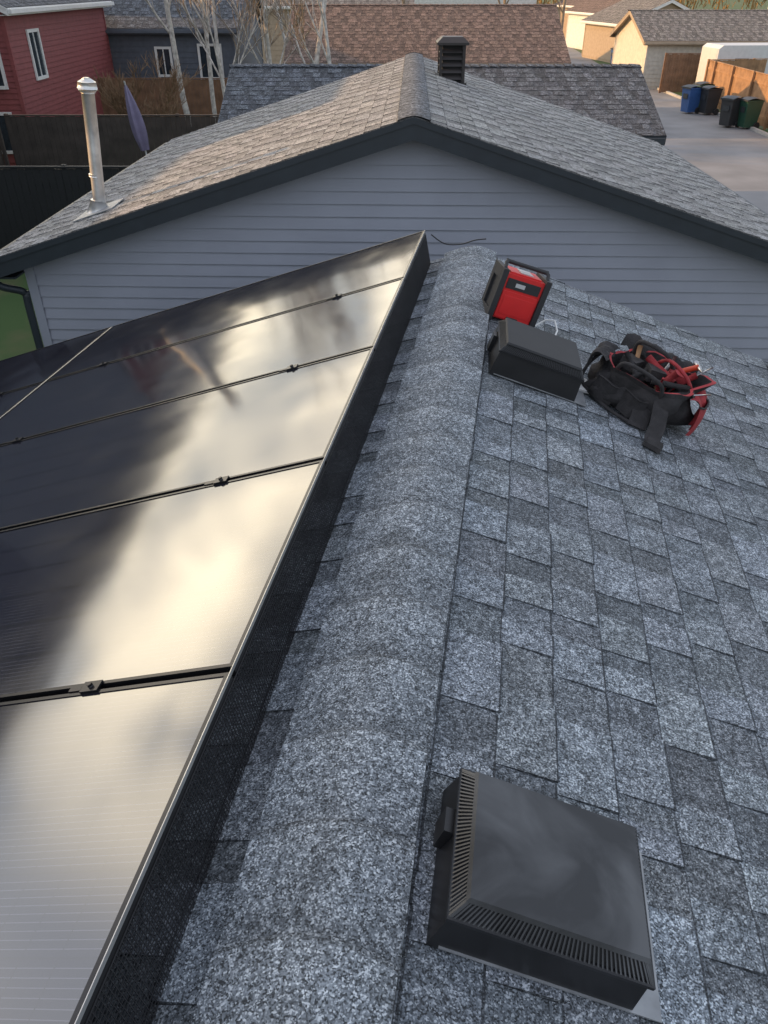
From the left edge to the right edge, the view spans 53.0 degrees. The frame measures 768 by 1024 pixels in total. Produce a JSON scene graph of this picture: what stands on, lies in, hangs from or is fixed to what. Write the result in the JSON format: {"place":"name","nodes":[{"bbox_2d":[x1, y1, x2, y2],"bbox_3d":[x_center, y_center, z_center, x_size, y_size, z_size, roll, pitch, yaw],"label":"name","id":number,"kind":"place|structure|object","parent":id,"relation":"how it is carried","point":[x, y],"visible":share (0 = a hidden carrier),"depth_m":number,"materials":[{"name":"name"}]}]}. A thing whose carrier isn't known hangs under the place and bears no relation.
{"place":"outdoors","nodes":[
{"label":"outdoors","id":0,"kind":"place"},
{"bbox_2d":[0,128,9,168],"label":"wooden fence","id":1,"kind":"object","parent":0,"point":[3,155],"visible":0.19,"depth_m":22.11,"materials":[{"name":"black wood"}]},
{"bbox_2d":[0,7,116,165],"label":"walls","id":2,"kind":"structure","parent":0,"point":[75,45],"depth_m":25.95,"materials":[{"name":"red wood"}]},
{"bbox_2d":[0,54,8,89],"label":"window","id":3,"kind":"structure","parent":2,"relation":"attached to","point":[3,83],"depth_m":23.23,"materials":[{"name":"white glass"}]},
{"bbox_2d":[0,112,12,153],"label":"window","id":4,"kind":"structure","parent":2,"relation":"attached to","point":[6,139],"depth_m":24.10,"materials":[{"name":"white glass"}]},
{"bbox_2d":[25,28,48,80],"bbox_3d":[-11.055,-14.602,24.549,0.070,1.380,0.980,0,35,0],"label":"window","id":5,"kind":"structure","parent":2,"relation":"attached to","point":[37,53],"depth_m":24.54,"materials":[{"name":"white glass"}]},
{"bbox_2d":[0,1,113,15],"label":"fascia and deck","id":6,"kind":"structure","parent":2,"relation":"on","point":[11,11],"depth_m":24.80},
{"bbox_2d":[0,0,110,7],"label":"shingles","id":7,"kind":"object","parent":6,"relation":"on","point":[13,3],"visible":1,"depth_m":24.09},
{"bbox_2d":[108,0,263,119],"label":"walls","id":8,"kind":"structure","parent":0,"point":[124,49],"depth_m":31.47,"materials":[{"name":"grey wood"}]},
{"bbox_2d":[154,46,173,76],"bbox_3d":[-9.000,-18.456,31.553,0.680,1.080,0.070,0,35,0],"label":"window","id":9,"kind":"structure","parent":8,"relation":"attached to","point":[166,51],"depth_m":31.51,"materials":[{"name":"white glass"}]},
{"bbox_2d":[105,0,263,34],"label":"fascia and deck","id":10,"kind":"structure","parent":8,"relation":"on","point":[153,31],"depth_m":30.68,"materials":[{"name":"grey"}]},
{"bbox_2d":[103,0,244,28],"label":"shingles","id":11,"kind":"object","parent":10,"relation":"on","point":[129,14],"visible":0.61,"depth_m":31.19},
{"bbox_2d":[197,44,224,79],"bbox_3d":[-7.100,-18.456,31.553,0.980,1.280,0.070,0,35,0],"label":"window","id":12,"kind":"structure","parent":8,"relation":"attached to","point":[202,57],"depth_m":31.54,"materials":[{"name":"white glass"}]},
{"bbox_2d":[261,9,290,63],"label":"walls","id":13,"kind":"structure","parent":0,"point":[276,47],"depth_m":52.26,"materials":[{"name":"beige"}]},
{"bbox_2d":[265,0,414,8],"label":"fascia and deck","id":14,"kind":"structure","parent":13,"relation":"on","point":[269,7],"depth_m":50.96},
{"bbox_2d":[264,0,414,5],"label":"shingles","id":15,"kind":"object","parent":14,"relation":"on","point":[364,2],"visible":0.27,"depth_m":51.22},
{"bbox_2d":[0,52,767,361],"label":"neighbour garage","id":16,"kind":"structure","parent":0,"point":[410,143],"depth_m":8.14,"materials":[{"name":"grey"}]},
{"bbox_2d":[77,77,107,213],"bbox_3d":[-3.129,-3.852,8.214,0.380,1.378,0.280,0,35,0],"label":"flue pipe","id":17,"kind":"object","parent":16,"relation":"on","point":[87,87],"visible":0.87,"depth_m":8.13,"materials":[{"name":"silver metal"}]},
{"bbox_2d":[72,198,123,221],"bbox_3d":[-3.170,-3.358,8.555,0.480,0.012,0.480,-14,33,10],"label":"flue flashing","id":18,"kind":"object","parent":16,"relation":"on","point":[110,206],"visible":0.86,"depth_m":8.44,"materials":[{"name":"silver metal"}]},
{"bbox_2d":[436,36,468,84],"bbox_3d":[1.000,-6.670,11.434,0.460,0.680,0.460,0,35,0],"label":"louvred roof vent","id":19,"kind":"object","parent":16,"relation":"on","point":[451,56],"visible":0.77,"depth_m":11.26,"materials":[{"name":"black metal"}]},
{"bbox_2d":[0,0,767,360],"bbox_3d":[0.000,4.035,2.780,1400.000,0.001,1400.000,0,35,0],"label":"ground","id":20,"kind":"structure","parent":0,"point":[16,336],"depth_m":13.85,"materials":[{"name":"green plant"}]},
{"bbox_2d":[0,164,128,248],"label":"black fence","id":21,"kind":"object","parent":20,"relation":"on","point":[31,197],"visible":0.3,"depth_m":15.10,"materials":[{"name":"black wood"}]},
{"bbox_2d":[3,114,218,180],"bbox_3d":[-7.622,-10.372,22.056,6.045,1.860,0.155,0,35,0],"label":"wooden fence","id":22,"kind":"object","parent":20,"relation":"on","point":[36,140],"visible":0.48,"depth_m":21.79,"materials":[{"name":"black wood"}]},
{"bbox_2d":[123,81,149,154],"bbox_3d":[-5.983,-9.089,19.239,0.500,2.980,0.500,-7,34,5],"label":"patio umbrella","id":23,"kind":"object","parent":20,"relation":"on","point":[138,127],"visible":0.91,"depth_m":18.84,"materials":[{"name":"purple fabric"}]},
{"bbox_2d":[85,50,202,133],"bbox_3d":[-7.466,-12.781,24.370,3.686,3.241,2.397,0,35,0],"label":"bare shrub","id":24,"kind":"object","parent":20,"relation":"on","point":[116,100],"visible":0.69,"depth_m":23.86,"materials":[{"name":"brown plant"}]},
{"bbox_2d":[97,77,227,126],"bbox_3d":[-9.273,-16.045,30.291,8.545,1.860,0.155,0,35,0],"label":"brown fence","id":25,"kind":"object","parent":20,"relation":"on","point":[196,98],"visible":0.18,"depth_m":30.06,"materials":[{"name":"brown wood"}]},
{"bbox_2d":[145,0,190,119],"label":"birch tree","id":26,"kind":"object","parent":20,"relation":"on","point":[170,31],"visible":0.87,"depth_m":26.72,"materials":[{"name":"grey plant"}]},
{"bbox_2d":[178,0,221,120],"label":"birch tree","id":27,"kind":"object","parent":20,"relation":"on","point":[211,87],"visible":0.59,"depth_m":27.43,"materials":[{"name":"grey plant"}]},
{"bbox_2d":[172,0,281,96],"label":"birch tree","id":28,"kind":"object","parent":20,"relation":"on","point":[217,51],"visible":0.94,"depth_m":25.81,"materials":[{"name":"beige plant"}]},
{"bbox_2d":[203,0,314,63],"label":"birch tree","id":29,"kind":"object","parent":20,"relation":"on","point":[267,44],"visible":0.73,"depth_m":26.50,"materials":[{"name":"grey plant"}]},
{"bbox_2d":[273,0,284,41],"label":"birch tree","id":30,"kind":"object","parent":20,"relation":"on","point":[282,33],"visible":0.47,"depth_m":38.81,"materials":[{"name":"grey plant"}]},
{"bbox_2d":[267,0,326,63],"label":"birch tree","id":31,"kind":"object","parent":20,"relation":"on","point":[317,50],"visible":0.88,"depth_m":25.75,"materials":[{"name":"grey plant"}]},
{"bbox_2d":[283,0,330,63],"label":"birch tree","id":32,"kind":"object","parent":20,"relation":"on","point":[327,51],"visible":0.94,"depth_m":25.15,"materials":[{"name":"grey plant"}]},
{"bbox_2d":[89,245,767,1023],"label":"garage","id":33,"kind":"structure","parent":20,"relation":"on","point":[539,591],"depth_m":2.35,"materials":[{"name":"grey"}]},
{"bbox_2d":[0,230,424,1023],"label":"panel trim strip","id":34,"kind":"object","parent":33,"relation":"on","point":[114,938],"visible":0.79,"depth_m":1.89,"materials":[{"name":"metal"}]},
{"bbox_2d":[86,234,430,1023],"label":"wire guard","id":35,"kind":"object","parent":33,"relation":"on","point":[414,278],"visible":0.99,"depth_m":2.13,"materials":[{"name":"black metal"}]},
{"bbox_2d":[431,234,485,244],"bbox_3d":[0.549,-2.007,5.675,0.409,0.080,0.033,1,35,1],"label":"loose wire","id":36,"kind":"object","parent":33,"relation":"on","point":[460,243],"visible":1,"depth_m":5.67,"materials":[{"name":"black metal"}]},
{"bbox_2d":[482,258,552,326],"bbox_3d":[0.805,-1.343,4.699,0.310,0.357,0.244,13,28,-13],"label":"tool case","id":37,"kind":"object","parent":33,"relation":"on","point":[516,294],"visible":0.9,"depth_m":4.61,"materials":[{"name":"red plastic"}]},
{"bbox_2d":[487,318,585,406],"bbox_3d":[0.856,-0.839,4.196,0.572,0.180,0.432,18,36,-6],"label":"roof vent","id":38,"kind":"object","parent":33,"relation":"on","point":[534,358],"visible":1,"depth_m":4.05,"materials":[{"name":"grey plastic"}]},
{"bbox_2d":[426,767,661,1022],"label":"roof vent","id":39,"kind":"object","parent":33,"relation":"on","point":[538,887],"visible":1,"depth_m":1.67,"materials":[{"name":"black plastic"}]},
{"bbox_2d":[535,319,557,334],"bbox_3d":[1.045,-1.115,4.747,0.109,0.095,0.235,-19,39,-26],"label":"white cable","id":40,"kind":"object","parent":33,"relation":"on","point":[541,322],"visible":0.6,"depth_m":4.78,"materials":[{"name":"white plastic"}]},
{"bbox_2d":[581,333,715,453],"bbox_3d":[1.419,-0.693,4.150,0.695,0.362,0.662,32,37,13],"label":"tool bag","id":41,"kind":"object","parent":33,"relation":"on","point":[641,383],"visible":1,"depth_m":4.14,"materials":[{"name":"black fabric"}]},
{"bbox_2d":[579,378,588,393],"bbox_3d":[1.097,-0.714,4.301,0.120,0.016,0.160,13,36,-13],"label":"notepad","id":42,"kind":"object","parent":41,"relation":"on","point":[583,389],"visible":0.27,"depth_m":4.24,"materials":[{"name":"paper"}]},
{"bbox_2d":[415,0,536,3],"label":"walls","id":43,"kind":"structure","parent":20,"relation":"on","point":[472,1],"depth_m":79.41,"materials":[{"name":"white"}]},
{"bbox_2d":[536,0,766,9],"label":"tree line","id":44,"kind":"object","parent":20,"relation":"on","point":[713,4],"visible":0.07,"depth_m":110.24,"materials":[{"name":"brown plant"}]},
{"bbox_2d":[658,53,700,92],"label":"cedar fence","id":45,"kind":"object","parent":20,"relation":"on","point":[682,65],"visible":0.51,"depth_m":40.57,"materials":[{"name":"brown wood"}]},
{"bbox_2d":[609,9,767,89],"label":"cream garage","id":46,"kind":"structure","parent":20,"relation":"on","point":[647,39],"depth_m":42.22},
{"bbox_2d":[693,81,714,106],"bbox_3d":[14.716,-19.245,35.561,0.803,1.140,0.640,-6,35,-8],"label":"wheelie bin","id":47,"kind":"object","parent":20,"relation":"on","point":[702,83],"visible":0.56,"depth_m":35.12,"materials":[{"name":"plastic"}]},
{"bbox_2d":[657,87,767,136],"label":"kerb","id":48,"kind":"structure","parent":20,"relation":"on","point":[759,131],"depth_m":30.91,"materials":[{"name":"concrete"}]},
{"bbox_2d":[696,43,767,81],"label":"cargo trailer","id":49,"kind":"object","parent":20,"relation":"on","point":[757,51],"visible":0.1,"depth_m":37.84,"materials":[{"name":"white metal"}]},
{"bbox_2d":[703,58,767,80],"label":"cedar fence","id":50,"kind":"object","parent":20,"relation":"on","point":[754,64],"visible":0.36,"depth_m":37.24,"materials":[{"name":"brown wood"}]},
{"bbox_2d":[706,60,767,129],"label":"cedar fence","id":51,"kind":"object","parent":20,"relation":"on","point":[728,79],"visible":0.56,"depth_m":33.42,"materials":[{"name":"brown wood"}]},
{"bbox_2d":[283,4,570,63],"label":"brown roof garage","id":52,"kind":"structure","parent":0,"point":[489,33],"depth_m":29.76,"materials":[{"name":"beige"}]},
{"bbox_2d":[218,63,666,144],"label":"garage","id":53,"kind":"structure","parent":0,"point":[617,95],"depth_m":17.47,"materials":[{"name":"grey"}]},
{"bbox_2d":[555,0,585,38],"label":"brown garage","id":54,"kind":"structure","parent":0,"point":[570,3],"depth_m":78.17,"materials":[{"name":"beige"}]},
{"bbox_2d":[565,0,621,49],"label":"white garage","id":55,"kind":"structure","parent":0,"point":[577,14],"depth_m":67.77,"materials":[{"name":"white paint"}]},
{"bbox_2d":[580,0,688,62],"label":"tan garage","id":56,"kind":"structure","parent":0,"point":[598,42],"depth_m":57.35,"materials":[{"name":"paint"}]},
{"bbox_2d":[567,47,767,213],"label":"alley road","id":57,"kind":"structure","parent":0,"point":[734,159],"depth_m":27.80,"materials":[{"name":"concrete"}]},
{"bbox_2d":[556,0,568,28],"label":"bare tree","id":58,"kind":"object","parent":57,"relation":"on","point":[563,11],"visible":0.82,"depth_m":50.94,"materials":[{"name":"grey plant"}]},
{"bbox_2d":[680,84,702,113],"bbox_3d":[13.765,-18.509,34.493,0.803,1.140,0.640,-12,36,-16],"label":"wheelie bin","id":59,"kind":"object","parent":57,"relation":"on","point":[691,96],"visible":0.99,"depth_m":34.32,"materials":[{"name":"blue plastic"}]},
{"bbox_2d":[699,85,722,114],"bbox_3d":[14.466,-18.281,34.162,0.803,1.140,0.640,-9,35,-12],"label":"wheelie bin","id":60,"kind":"object","parent":57,"relation":"on","point":[710,97],"visible":1,"depth_m":33.98,"materials":[{"name":"black plastic"}]},
{"bbox_2d":[719,95,740,127],"bbox_3d":[14.064,-16.241,31.201,0.803,1.140,0.640,-18,38,-24],"label":"wheelie bin","id":61,"kind":"object","parent":57,"relation":"on","point":[729,110],"visible":0.91,"depth_m":31.01,"materials":[{"name":"black plastic"}]},
{"bbox_2d":[737,96,764,127],"bbox_3d":[14.666,-16.011,30.867,0.803,1.140,0.640,-6,35,-8],"label":"wheelie bin","id":62,"kind":"object","parent":57,"relation":"on","point":[750,108],"visible":0.94,"depth_m":30.68,"materials":[{"name":"green plastic"}]},
{"bbox_3d":[-2.111,0.866,2.693,2.890,0.210,8.740,-11,31,18],"label":"mounting rail","id":63,"kind":"object","parent":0,"visible":0},
{"bbox_2d":[0,383,41,416],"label":"solar panel","id":64,"kind":"object","parent":63,"relation":"attached to","point":[9,400],"visible":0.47,"depth_m":5.50,"materials":[{"name":"black glass"}]},
{"bbox_2d":[0,327,109,394],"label":"solar panel","id":65,"kind":"object","parent":63,"relation":"attached to","point":[33,367],"visible":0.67,"depth_m":6.23,"materials":[{"name":"black glass"}]},
{"bbox_2d":[0,672,234,1023],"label":"solar panel","id":66,"kind":"object","parent":63,"relation":"attached to","point":[90,782],"visible":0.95,"depth_m":1.76,"materials":[{"name":"black glass"}]},
{"bbox_2d":[0,460,326,702],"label":"solar panel","id":67,"kind":"object","parent":63,"relation":"attached to","point":[171,586],"visible":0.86,"depth_m":2.59,"materials":[{"name":"black glass"}]},
{"bbox_2d":[0,347,374,530],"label":"solar panel","id":68,"kind":"object","parent":63,"relation":"attached to","point":[277,421],"visible":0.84,"depth_m":3.61,"materials":[{"name":"black glass"}]},
{"bbox_2d":[0,278,404,445],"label":"solar panel","id":69,"kind":"object","parent":63,"relation":"attached to","point":[325,330],"visible":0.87,"depth_m":4.62,"materials":[{"name":"black glass"}]},
{"bbox_2d":[47,231,424,380],"bbox_3d":[-1.077,-1.490,5.617,2.760,0.067,1.118,-11,31,18],"label":"solar panel","id":70,"kind":"object","parent":63,"relation":"attached to","point":[379,264],"visible":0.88,"depth_m":5.55,"materials":[{"name":"black glass"}]}
]}

